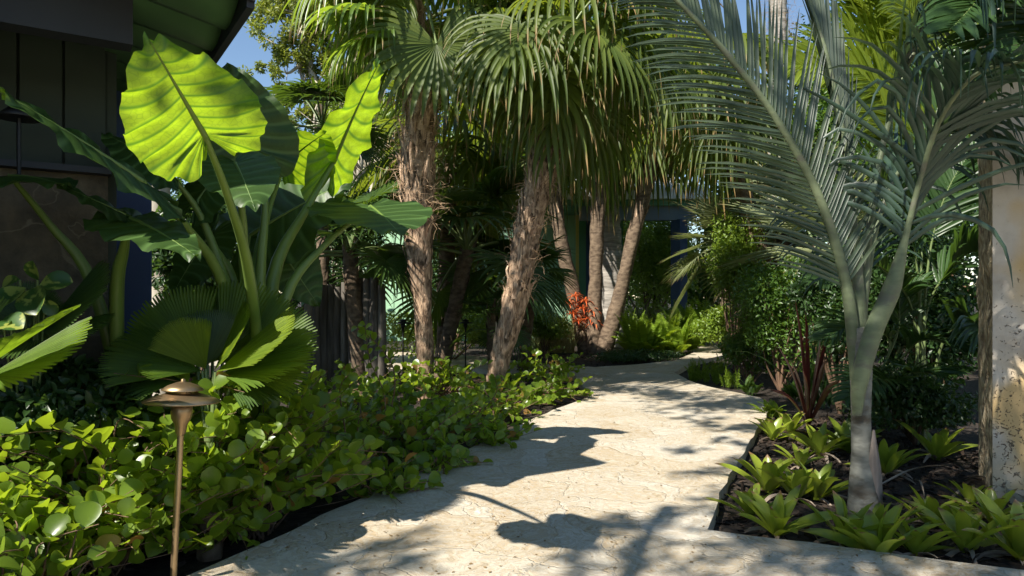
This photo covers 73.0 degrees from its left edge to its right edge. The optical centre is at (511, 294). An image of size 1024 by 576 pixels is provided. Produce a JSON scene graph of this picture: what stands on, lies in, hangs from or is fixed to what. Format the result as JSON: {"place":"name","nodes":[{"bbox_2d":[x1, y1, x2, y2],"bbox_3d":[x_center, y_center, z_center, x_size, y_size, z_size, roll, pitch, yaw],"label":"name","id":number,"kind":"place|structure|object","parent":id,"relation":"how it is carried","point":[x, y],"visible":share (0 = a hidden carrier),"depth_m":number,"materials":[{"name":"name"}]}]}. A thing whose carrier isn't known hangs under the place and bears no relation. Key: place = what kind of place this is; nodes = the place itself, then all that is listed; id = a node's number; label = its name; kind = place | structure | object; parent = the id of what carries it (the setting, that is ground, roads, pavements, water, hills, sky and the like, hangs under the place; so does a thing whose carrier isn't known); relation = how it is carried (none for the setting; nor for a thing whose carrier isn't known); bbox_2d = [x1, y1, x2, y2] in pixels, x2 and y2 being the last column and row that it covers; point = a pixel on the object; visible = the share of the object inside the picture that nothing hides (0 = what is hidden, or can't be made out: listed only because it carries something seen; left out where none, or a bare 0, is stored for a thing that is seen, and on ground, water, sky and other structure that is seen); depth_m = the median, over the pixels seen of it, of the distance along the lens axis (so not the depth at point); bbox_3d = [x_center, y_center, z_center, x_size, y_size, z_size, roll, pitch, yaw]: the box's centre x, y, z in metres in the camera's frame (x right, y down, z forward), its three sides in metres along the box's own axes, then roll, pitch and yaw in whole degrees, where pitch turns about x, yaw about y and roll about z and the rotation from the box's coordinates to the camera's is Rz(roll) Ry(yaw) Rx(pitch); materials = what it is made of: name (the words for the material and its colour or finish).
{"place":"outdoors","nodes":[
{"label":"outdoors","id":0,"kind":"place"},
{"bbox_2d":[315,179,391,286],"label":"shrub","id":1,"kind":"object","parent":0,"point":[378,242],"visible":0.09,"depth_m":9.42,"materials":[{"name":"green plant"}]},
{"bbox_2d":[65,300,1023,575],"bbox_3d":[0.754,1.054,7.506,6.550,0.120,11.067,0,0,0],"label":"bark mulch","id":2,"kind":"object","parent":0,"point":[980,549],"visible":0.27,"depth_m":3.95,"materials":[{"name":"brown wood"}]},
{"bbox_2d":[0,261,72,470],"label":"broadleaf plant","id":3,"kind":"object","parent":2,"relation":"on","point":[33,301],"visible":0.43,"depth_m":2.52,"materials":[{"name":"green plant"}]},
{"bbox_2d":[0,296,92,391],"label":"pleated fan palm","id":4,"kind":"object","parent":2,"relation":"on","point":[47,353],"visible":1,"depth_m":2.18,"materials":[{"name":"green plant"}]},
{"bbox_2d":[0,260,114,374],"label":"pleated fan palm","id":5,"kind":"object","parent":2,"relation":"on","point":[88,291],"visible":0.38,"depth_m":2.71,"materials":[{"name":"green plant"}]},
{"bbox_2d":[0,434,142,570],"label":"cocoplum shrub","id":6,"kind":"object","parent":2,"relation":"on","point":[67,465],"visible":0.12,"depth_m":2.57,"materials":[{"name":"green plant"}]},
{"bbox_2d":[0,353,159,477],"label":"shrub","id":7,"kind":"object","parent":2,"relation":"on","point":[61,393],"visible":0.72,"depth_m":2.67,"materials":[{"name":"green plant"}]},
{"bbox_2d":[0,478,180,575],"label":"cocoplum shrub","id":8,"kind":"object","parent":2,"relation":"on","point":[21,554],"visible":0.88,"depth_m":2.24,"materials":[{"name":"green plant"}]},
{"bbox_2d":[0,173,200,438],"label":"elephant ear plant","id":9,"kind":"object","parent":2,"relation":"on","point":[147,232],"visible":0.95,"depth_m":2.69,"materials":[{"name":"green plant"}]},
{"bbox_2d":[0,0,254,465],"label":"porch house","id":10,"kind":"structure","parent":2,"relation":"on","point":[63,63],"depth_m":3.10,"materials":[{"name":"grey paint"}]},
{"bbox_2d":[0,99,39,182],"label":"path light","id":11,"kind":"object","parent":10,"relation":"hanging from","point":[12,114],"visible":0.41,"depth_m":2.84,"materials":[{"name":"black metal"}]},
{"bbox_2d":[0,387,262,575],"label":"cocoplum shrub","id":12,"kind":"object","parent":2,"relation":"on","point":[80,443],"visible":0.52,"depth_m":2.55,"materials":[{"name":"green plant"}]},
{"bbox_2d":[6,381,309,547],"bbox_3d":[-1.516,0.694,3.096,1.210,0.741,1.216,0,0,0],"label":"cocoplum shrub","id":13,"kind":"object","parent":2,"relation":"on","point":[132,444],"visible":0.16,"depth_m":2.70,"materials":[{"name":"green plant"}]},
{"bbox_2d":[141,378,220,575],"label":"path light","id":14,"kind":"object","parent":2,"relation":"on","point":[182,398],"visible":1,"depth_m":2.43,"materials":[{"name":"gold metal"}]},
{"bbox_2d":[152,189,232,381],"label":"shrub","id":15,"kind":"object","parent":2,"relation":"on","point":[162,262],"visible":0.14,"depth_m":5.46,"materials":[{"name":"green plant"}]},
{"bbox_2d":[122,481,290,559],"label":"cocoplum shrub","id":16,"kind":"object","parent":2,"relation":"on","point":[235,524],"visible":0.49,"depth_m":2.77,"materials":[{"name":"green plant"}]},
{"bbox_2d":[97,279,318,561],"bbox_3d":[-1.251,0.495,2.871,0.909,1.131,0.564,0,0,11],"label":"pleated fan palm","id":17,"kind":"object","parent":2,"relation":"on","point":[178,333],"visible":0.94,"depth_m":2.82,"materials":[{"name":"green plant"}]},
{"bbox_2d":[113,363,318,551],"bbox_3d":[-1.312,0.667,2.927,0.889,0.792,0.926,0,0,0],"label":"cocoplum shrub","id":18,"kind":"object","parent":2,"relation":"on","point":[222,419],"visible":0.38,"depth_m":2.74,"materials":[{"name":"green plant"}]},
{"bbox_2d":[0,31,432,506],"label":"elephant ear plant","id":19,"kind":"object","parent":2,"relation":"on","point":[210,131],"visible":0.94,"depth_m":3.07,"materials":[{"name":"green plant"}]},
{"bbox_2d":[110,369,399,540],"bbox_3d":[-1.176,0.697,3.037,1.108,0.734,1.150,0,0,23],"label":"cocoplum shrub","id":20,"kind":"object","parent":2,"relation":"on","point":[313,478],"visible":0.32,"depth_m":3.04,"materials":[{"name":"green plant"}]},
{"bbox_2d":[285,407,369,483],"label":"cocoplum shrub","id":21,"kind":"object","parent":2,"relation":"on","point":[341,414],"visible":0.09,"depth_m":3.56,"materials":[{"name":"green plant"}]},
{"bbox_2d":[264,61,399,284],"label":"thatch palm","id":22,"kind":"object","parent":2,"relation":"on","point":[294,94],"visible":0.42,"depth_m":7.78,"materials":[{"name":"green plant"}]},
{"bbox_2d":[237,0,429,268],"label":"tree","id":23,"kind":"object","parent":2,"relation":"on","point":[302,54],"visible":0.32,"depth_m":12.78,"materials":[{"name":"green plant"}]},
{"bbox_2d":[278,361,393,405],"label":"cocoplum shrub","id":24,"kind":"object","parent":2,"relation":"on","point":[354,385],"visible":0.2,"depth_m":6.41,"materials":[{"name":"green plant"}]},
{"bbox_2d":[304,277,386,392],"bbox_3d":[-1.772,0.426,7.610,0.986,1.270,0.402,0,0,18],"label":"log palisade","id":25,"kind":"object","parent":2,"relation":"on","point":[328,317],"visible":0.38,"depth_m":7.70,"materials":[{"name":"wood"}]},
{"bbox_2d":[288,380,413,468],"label":"cocoplum shrub","id":26,"kind":"object","parent":2,"relation":"on","point":[363,427],"visible":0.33,"depth_m":4.04,"materials":[{"name":"green plant"}]},
{"bbox_2d":[313,55,401,285],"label":"tree","id":27,"kind":"object","parent":2,"relation":"on","point":[358,166],"visible":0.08,"depth_m":10.46,"materials":[{"name":"green plant"}]},
{"bbox_2d":[314,178,436,394],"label":"thatch palm","id":28,"kind":"object","parent":2,"relation":"on","point":[389,259],"visible":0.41,"depth_m":7.33,"materials":[{"name":"green plant"}]},
{"bbox_2d":[311,452,443,507],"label":"cocoplum shrub","id":29,"kind":"object","parent":2,"relation":"on","point":[405,481],"visible":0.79,"depth_m":3.50,"materials":[{"name":"green plant"}]},
{"bbox_2d":[333,375,441,422],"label":"cocoplum shrub","id":30,"kind":"object","parent":2,"relation":"on","point":[407,388],"visible":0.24,"depth_m":5.35,"materials":[{"name":"green plant"}]},
{"bbox_2d":[273,0,525,400],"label":"thatch palm","id":31,"kind":"object","parent":2,"relation":"on","point":[411,43],"visible":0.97,"depth_m":6.68,"materials":[{"name":"green plant"}]},
{"bbox_2d":[310,321,503,455],"bbox_3d":[-0.545,0.593,4.298,0.572,0.881,1.729,0,0,39],"label":"cocoplum shrub","id":32,"kind":"object","parent":2,"relation":"on","point":[341,384],"visible":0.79,"depth_m":4.19,"materials":[{"name":"green plant"}]},
{"bbox_2d":[361,395,477,464],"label":"cocoplum shrub","id":33,"kind":"object","parent":2,"relation":"on","point":[410,427],"visible":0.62,"depth_m":4.35,"materials":[{"name":"green plant"}]},
{"bbox_2d":[393,427,492,475],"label":"cocoplum shrub","id":34,"kind":"object","parent":2,"relation":"on","point":[446,457],"visible":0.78,"depth_m":3.97,"materials":[{"name":"green plant"}]},
{"bbox_2d":[347,73,556,366],"bbox_3d":[-0.911,-0.921,9.482,2.828,3.970,3.202,0,0,-41],"label":"thatch palm","id":35,"kind":"object","parent":2,"relation":"on","point":[472,167],"visible":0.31,"depth_m":8.81,"materials":[{"name":"green plant"}]},
{"bbox_2d":[386,307,518,358],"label":"shrub","id":36,"kind":"object","parent":2,"relation":"on","point":[478,323],"visible":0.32,"depth_m":10.43,"materials":[{"name":"green plant"}]},
{"bbox_2d":[387,356,526,397],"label":"cocoplum shrub","id":37,"kind":"object","parent":2,"relation":"on","point":[446,373],"visible":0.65,"depth_m":6.76,"materials":[{"name":"green plant"}]},
{"bbox_2d":[394,387,523,443],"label":"cocoplum shrub","id":38,"kind":"object","parent":2,"relation":"on","point":[461,401],"visible":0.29,"depth_m":4.96,"materials":[{"name":"green plant"}]},
{"bbox_2d":[363,149,573,381],"bbox_3d":[-0.558,-0.440,8.586,2.706,3.036,3.132,0,0,0],"label":"thatch palm","id":39,"kind":"object","parent":2,"relation":"on","point":[458,288],"visible":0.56,"depth_m":8.48,"materials":[{"name":"green plant"}]},
{"bbox_2d":[449,289,535,365],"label":"thatch palm","id":40,"kind":"object","parent":2,"relation":"on","point":[492,314],"visible":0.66,"depth_m":8.34,"materials":[{"name":"green plant"}]},
{"bbox_2d":[449,410,543,449],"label":"cocoplum shrub","id":41,"kind":"object","parent":2,"relation":"on","point":[487,432],"visible":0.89,"depth_m":4.62,"materials":[{"name":"green plant"}]},
{"bbox_2d":[439,371,555,421],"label":"cocoplum shrub","id":42,"kind":"object","parent":2,"relation":"on","point":[517,408],"visible":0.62,"depth_m":5.81,"materials":[{"name":"green plant"}]},
{"bbox_2d":[301,177,707,340],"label":"mint house","id":43,"kind":"structure","parent":2,"relation":"on","point":[577,230],"depth_m":14.79,"materials":[{"name":"green paint"}]},
{"bbox_2d":[466,234,581,370],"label":"thatch palm","id":44,"kind":"object","parent":2,"relation":"on","point":[558,274],"visible":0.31,"depth_m":9.15,"materials":[{"name":"green plant"}]},
{"bbox_2d":[474,121,595,352],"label":"thatch palm","id":45,"kind":"object","parent":2,"relation":"on","point":[557,211],"visible":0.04,"depth_m":12.69,"materials":[{"name":"brown plant"}]},
{"bbox_2d":[487,372,593,404],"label":"cocoplum shrub","id":46,"kind":"object","parent":2,"relation":"on","point":[553,389],"visible":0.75,"depth_m":6.63,"materials":[{"name":"green plant"}]},
{"bbox_2d":[505,345,584,383],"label":"cocoplum shrub","id":47,"kind":"object","parent":2,"relation":"on","point":[557,367],"visible":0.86,"depth_m":7.99,"materials":[{"name":"green plant"}]},
{"bbox_2d":[531,308,571,356],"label":"shrub","id":48,"kind":"object","parent":2,"relation":"on","point":[552,332],"visible":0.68,"depth_m":11.70,"materials":[{"name":"green plant"}]},
{"bbox_2d":[433,0,718,392],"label":"thatch palm","id":49,"kind":"object","parent":2,"relation":"on","point":[564,69],"visible":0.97,"depth_m":6.43,"materials":[{"name":"green plant"}]},
{"bbox_2d":[561,86,689,353],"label":"thatch palm","id":50,"kind":"object","parent":2,"relation":"on","point":[597,227],"visible":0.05,"depth_m":12.50,"materials":[{"name":"brown plant"}]},
{"bbox_2d":[532,0,724,350],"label":"grey palm","id":51,"kind":"object","parent":2,"relation":"on","point":[612,254],"visible":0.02,"depth_m":13.36,"materials":[{"name":"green plant"}]},
{"bbox_2d":[585,348,688,362],"bbox_3d":[2.020,0.956,10.950,1.392,0.265,1.566,0,0,34],"label":"garden bed","id":52,"kind":"object","parent":2,"relation":"on","point":[627,355],"visible":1,"depth_m":10.69,"materials":[{"name":"black soil"}]},
{"bbox_2d":[611,308,681,350],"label":"fern","id":53,"kind":"object","parent":2,"relation":"on","point":[636,334],"visible":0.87,"depth_m":11.70,"materials":[{"name":"green plant"}]},
{"bbox_2d":[587,53,732,352],"bbox_3d":[2.632,-1.638,12.541,2.992,5.457,3.784,0,0,0],"label":"thatch palm","id":54,"kind":"object","parent":2,"relation":"on","point":[606,340],"visible":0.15,"depth_m":12.39,"materials":[{"name":"brown plant"}]},
{"bbox_2d":[623,221,705,321],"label":"shrub","id":55,"kind":"object","parent":2,"relation":"on","point":[650,254],"visible":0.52,"depth_m":19.30,"materials":[{"name":"green plant"}]},
{"bbox_2d":[644,309,701,355],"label":"fern","id":56,"kind":"object","parent":2,"relation":"on","point":[670,332],"visible":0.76,"depth_m":11.89,"materials":[{"name":"green plant"}]},
{"bbox_2d":[623,195,743,314],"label":"shrub","id":57,"kind":"object","parent":2,"relation":"on","point":[699,293],"visible":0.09,"depth_m":22.55,"materials":[{"name":"green plant"}]},
{"bbox_2d":[653,296,720,344],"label":"fern","id":58,"kind":"object","parent":2,"relation":"on","point":[689,308],"visible":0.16,"depth_m":13.94,"materials":[{"name":"green plant"}]},
{"bbox_2d":[622,27,802,372],"bbox_3d":[2.662,-1.208,9.396,2.717,4.606,2.658,0,0,24],"label":"thatch palm","id":59,"kind":"object","parent":2,"relation":"on","point":[683,153],"visible":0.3,"depth_m":9.16,"materials":[{"name":"green plant"}]},
{"bbox_2d":[658,187,775,344],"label":"thatch palm","id":60,"kind":"object","parent":2,"relation":"on","point":[704,212],"visible":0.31,"depth_m":12.05,"materials":[{"name":"green plant"}]},
{"bbox_2d":[689,301,748,346],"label":"shrub","id":61,"kind":"object","parent":2,"relation":"on","point":[713,323],"visible":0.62,"depth_m":11.72,"materials":[{"name":"green plant"}]},
{"bbox_2d":[701,208,767,371],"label":"shrub","id":62,"kind":"object","parent":2,"relation":"on","point":[728,245],"visible":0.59,"depth_m":9.38,"materials":[{"name":"green plant"}]},
{"bbox_2d":[704,483,773,519],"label":"bromeliad","id":63,"kind":"object","parent":2,"relation":"on","point":[744,506],"visible":0.39,"depth_m":3.27,"materials":[{"name":"green plant"}]},
{"bbox_2d":[717,316,793,382],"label":"shrub","id":64,"kind":"object","parent":2,"relation":"on","point":[734,347],"visible":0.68,"depth_m":7.98,"materials":[{"name":"green plant"}]},
{"bbox_2d":[714,451,818,493],"bbox_3d":[1.371,1.040,3.720,0.444,0.386,0.469,0,0,-40],"label":"bromeliad","id":65,"kind":"object","parent":2,"relation":"on","point":[767,482],"visible":0.75,"depth_m":3.66,"materials":[{"name":"green plant"}]},
{"bbox_2d":[748,417,795,441],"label":"bromeliad","id":66,"kind":"object","parent":2,"relation":"on","point":[771,429],"visible":0.83,"depth_m":5.00,"materials":[{"name":"green plant"}]},
{"bbox_2d":[724,254,824,390],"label":"shrub","id":67,"kind":"object","parent":2,"relation":"on","point":[768,303],"visible":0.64,"depth_m":7.49,"materials":[{"name":"green plant"}]},
{"bbox_2d":[751,0,805,342],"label":"tall palm","id":68,"kind":"object","parent":2,"relation":"on","point":[784,3],"visible":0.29,"depth_m":14.85,"materials":[{"name":"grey plant"}]},
{"bbox_2d":[731,484,836,538],"bbox_3d":[1.171,0.996,3.016,0.351,0.286,0.405,0,0,-37],"label":"bromeliad","id":69,"kind":"object","parent":2,"relation":"on","point":[776,517],"visible":0.89,"depth_m":3.01,"materials":[{"name":"green plant"}]},
{"bbox_2d":[754,411,815,435],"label":"bromeliad","id":70,"kind":"object","parent":2,"relation":"on","point":[796,418],"visible":0.68,"depth_m":5.20,"materials":[{"name":"green plant"}]},
{"bbox_2d":[702,133,872,360],"bbox_3d":[4.158,-0.664,10.559,2.490,3.448,2.561,0,0,-42],"label":"thatch palm","id":71,"kind":"object","parent":2,"relation":"on","point":[779,241],"visible":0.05,"depth_m":10.42,"materials":[{"name":"green plant"}]},
{"bbox_2d":[758,464,840,507],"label":"bromeliad","id":72,"kind":"object","parent":2,"relation":"on","point":[802,477],"visible":0.54,"depth_m":3.52,"materials":[{"name":"green plant"}]},
{"bbox_2d":[773,442,827,469],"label":"bromeliad","id":73,"kind":"object","parent":2,"relation":"on","point":[802,455],"visible":0.8,"depth_m":4.22,"materials":[{"name":"green plant"}]},
{"bbox_2d":[771,301,839,424],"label":"maroon strap plant","id":74,"kind":"object","parent":2,"relation":"on","point":[808,411],"visible":0.88,"depth_m":5.09,"materials":[{"name":"red plant"}]},
{"bbox_2d":[739,322,881,408],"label":"strap leaf plant","id":75,"kind":"object","parent":2,"relation":"on","point":[821,388],"visible":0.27,"depth_m":6.54,"materials":[{"name":"green plant"}]},
{"bbox_2d":[715,162,906,381],"bbox_3d":[3.753,-0.274,8.347,2.326,2.695,2.642,0,0,0],"label":"thatch palm","id":76,"kind":"object","parent":2,"relation":"on","point":[762,254],"visible":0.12,"depth_m":8.53,"materials":[{"name":"green plant"}]},
{"bbox_2d":[776,421,850,465],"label":"bromeliad","id":77,"kind":"object","parent":2,"relation":"on","point":[817,441],"visible":0.8,"depth_m":4.49,"materials":[{"name":"green plant"}]},
{"bbox_2d":[782,460,848,505],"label":"bromeliad","id":78,"kind":"object","parent":2,"relation":"on","point":[823,479],"visible":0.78,"depth_m":3.52,"materials":[{"name":"green plant"}]},
{"bbox_2d":[609,0,1023,513],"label":"silver feather palm","id":79,"kind":"object","parent":2,"relation":"on","point":[960,115],"visible":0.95,"depth_m":3.16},
{"bbox_2d":[782,237,887,413],"bbox_3d":[2.962,0.236,6.255,0.899,1.660,0.955,0,0,-40],"label":"shrub","id":80,"kind":"object","parent":2,"relation":"on","point":[813,298],"visible":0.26,"depth_m":6.20,"materials":[{"name":"green plant"}]},
{"bbox_2d":[795,490,894,547],"bbox_3d":[1.425,1.035,2.892,0.410,0.366,0.362,14,1,0],"label":"bromeliad","id":81,"kind":"object","parent":2,"relation":"on","point":[840,506],"visible":0.39,"depth_m":2.91,"materials":[{"name":"green plant"}]},
{"bbox_2d":[816,416,882,452],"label":"bromeliad","id":82,"kind":"object","parent":2,"relation":"on","point":[845,428],"visible":0.38,"depth_m":4.66,"materials":[{"name":"green plant"}]},
{"bbox_2d":[764,16,977,351],"bbox_3d":[7.171,-2.102,12.678,4.875,6.405,3.375,0,0,0],"label":"shrub","id":83,"kind":"object","parent":2,"relation":"on","point":[820,115],"visible":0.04,"depth_m":13.05,"materials":[{"name":"green plant"}]},
{"bbox_2d":[800,502,943,554],"bbox_3d":[1.483,0.989,2.736,0.504,0.302,0.427,-14,-4,0],"label":"bromeliad","id":84,"kind":"object","parent":2,"relation":"on","point":[879,539],"visible":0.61,"depth_m":2.76,"materials":[{"name":"green plant"}]},
{"bbox_2d":[766,0,978,414],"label":"feather palm","id":85,"kind":"object","parent":2,"relation":"on","point":[880,19],"visible":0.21,"depth_m":5.55,"materials":[{"name":"green plant"}]},
{"bbox_2d":[845,438,926,484],"bbox_3d":[2.174,0.994,4.074,0.432,0.355,0.444,0,0,41],"label":"bromeliad","id":86,"kind":"object","parent":2,"relation":"on","point":[891,459],"visible":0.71,"depth_m":4.01,"materials":[{"name":"green plant"}]},
{"bbox_2d":[799,22,978,444],"bbox_3d":[2.809,-0.535,4.821,1.825,3.197,1.137,0,0,0],"label":"feather palm","id":87,"kind":"object","parent":2,"relation":"on","point":[964,243],"visible":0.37,"depth_m":4.91,"materials":[{"name":"green plant"}]},
{"bbox_2d":[807,260,978,444],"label":"feather palm","id":88,"kind":"object","parent":2,"relation":"on","point":[901,315],"visible":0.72,"depth_m":4.73,"materials":[{"name":"green plant"}]},
{"bbox_2d":[836,361,978,445],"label":"shrub","id":89,"kind":"object","parent":2,"relation":"on","point":[935,404],"visible":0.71,"depth_m":4.67,"materials":[{"name":"green plant"}]},
{"bbox_2d":[888,515,958,559],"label":"bromeliad","id":90,"kind":"object","parent":2,"relation":"on","point":[922,543],"visible":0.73,"depth_m":2.76,"materials":[{"name":"green plant"}]},
{"bbox_2d":[868,194,978,390],"bbox_3d":[3.553,-0.043,5.931,1.096,2.237,0.871,0,0,0],"label":"shrub","id":91,"kind":"object","parent":2,"relation":"on","point":[938,317],"visible":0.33,"depth_m":5.78,"materials":[{"name":"green plant"}]},
{"bbox_2d":[877,171,978,371],"bbox_3d":[7.743,-1.855,9.337,5.473,6.077,2.661,0,0,0],"label":"shrub","id":92,"kind":"object","parent":2,"relation":"on","point":[969,223],"visible":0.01,"depth_m":9.51,"materials":[{"name":"green plant"}]},
{"bbox_2d":[883,485,978,528],"bbox_3d":[1.912,1.021,3.108,0.384,0.278,0.369,11,-2,0],"label":"bromeliad","id":93,"kind":"object","parent":2,"relation":"on","point":[931,503],"visible":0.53,"depth_m":3.11,"materials":[{"name":"green plant"}]},
{"bbox_2d":[892,418,978,462],"bbox_3d":[2.747,1.005,4.393,0.534,0.353,0.358,0,0,19],"label":"bromeliad","id":94,"kind":"object","parent":2,"relation":"on","point":[938,446],"visible":0.85,"depth_m":4.39,"materials":[{"name":"green plant"}]},
{"bbox_2d":[903,499,1021,563],"bbox_3d":[1.875,1.030,2.868,0.441,0.368,0.436,0,0,-44],"label":"bromeliad","id":95,"kind":"object","parent":2,"relation":"on","point":[958,521],"visible":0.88,"depth_m":2.80,"materials":[{"name":"green plant"}]},
{"bbox_2d":[930,480,997,504],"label":"bromeliad","id":96,"kind":"object","parent":2,"relation":"on","point":[966,491],"visible":0.66,"depth_m":3.45,"materials":[{"name":"green plant"}]},
{"bbox_2d":[914,0,1023,106],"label":"feather palm","id":97,"kind":"object","parent":2,"relation":"on","point":[956,16],"visible":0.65,"depth_m":3.09,"materials":[{"name":"green plant"}]},
{"bbox_2d":[939,486,1023,527],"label":"bromeliad","id":98,"kind":"object","parent":2,"relation":"on","point":[1002,502],"visible":0.57,"depth_m":3.20,"materials":[{"name":"green plant"}]},
{"bbox_2d":[945,489,1023,564],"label":"bromeliad","id":99,"kind":"object","parent":2,"relation":"on","point":[1012,543],"visible":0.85,"depth_m":2.76,"materials":[{"name":"green plant"}]},
{"bbox_2d":[976,0,1023,497],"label":"coral column","id":100,"kind":"structure","parent":2,"relation":"on","point":[1000,303],"depth_m":3.58,"materials":[{"name":"beige stone"}]},
{"bbox_2d":[170,0,978,298],"label":"sky","id":101,"kind":"structure","parent":0,"point":[244,50],"materials":[{"name":"blue"}]},
{"bbox_2d":[188,341,1023,575],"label":"stone path","id":102,"kind":"structure","parent":0,"point":[679,444],"depth_m":3.18,"materials":[{"name":"beige stone"}]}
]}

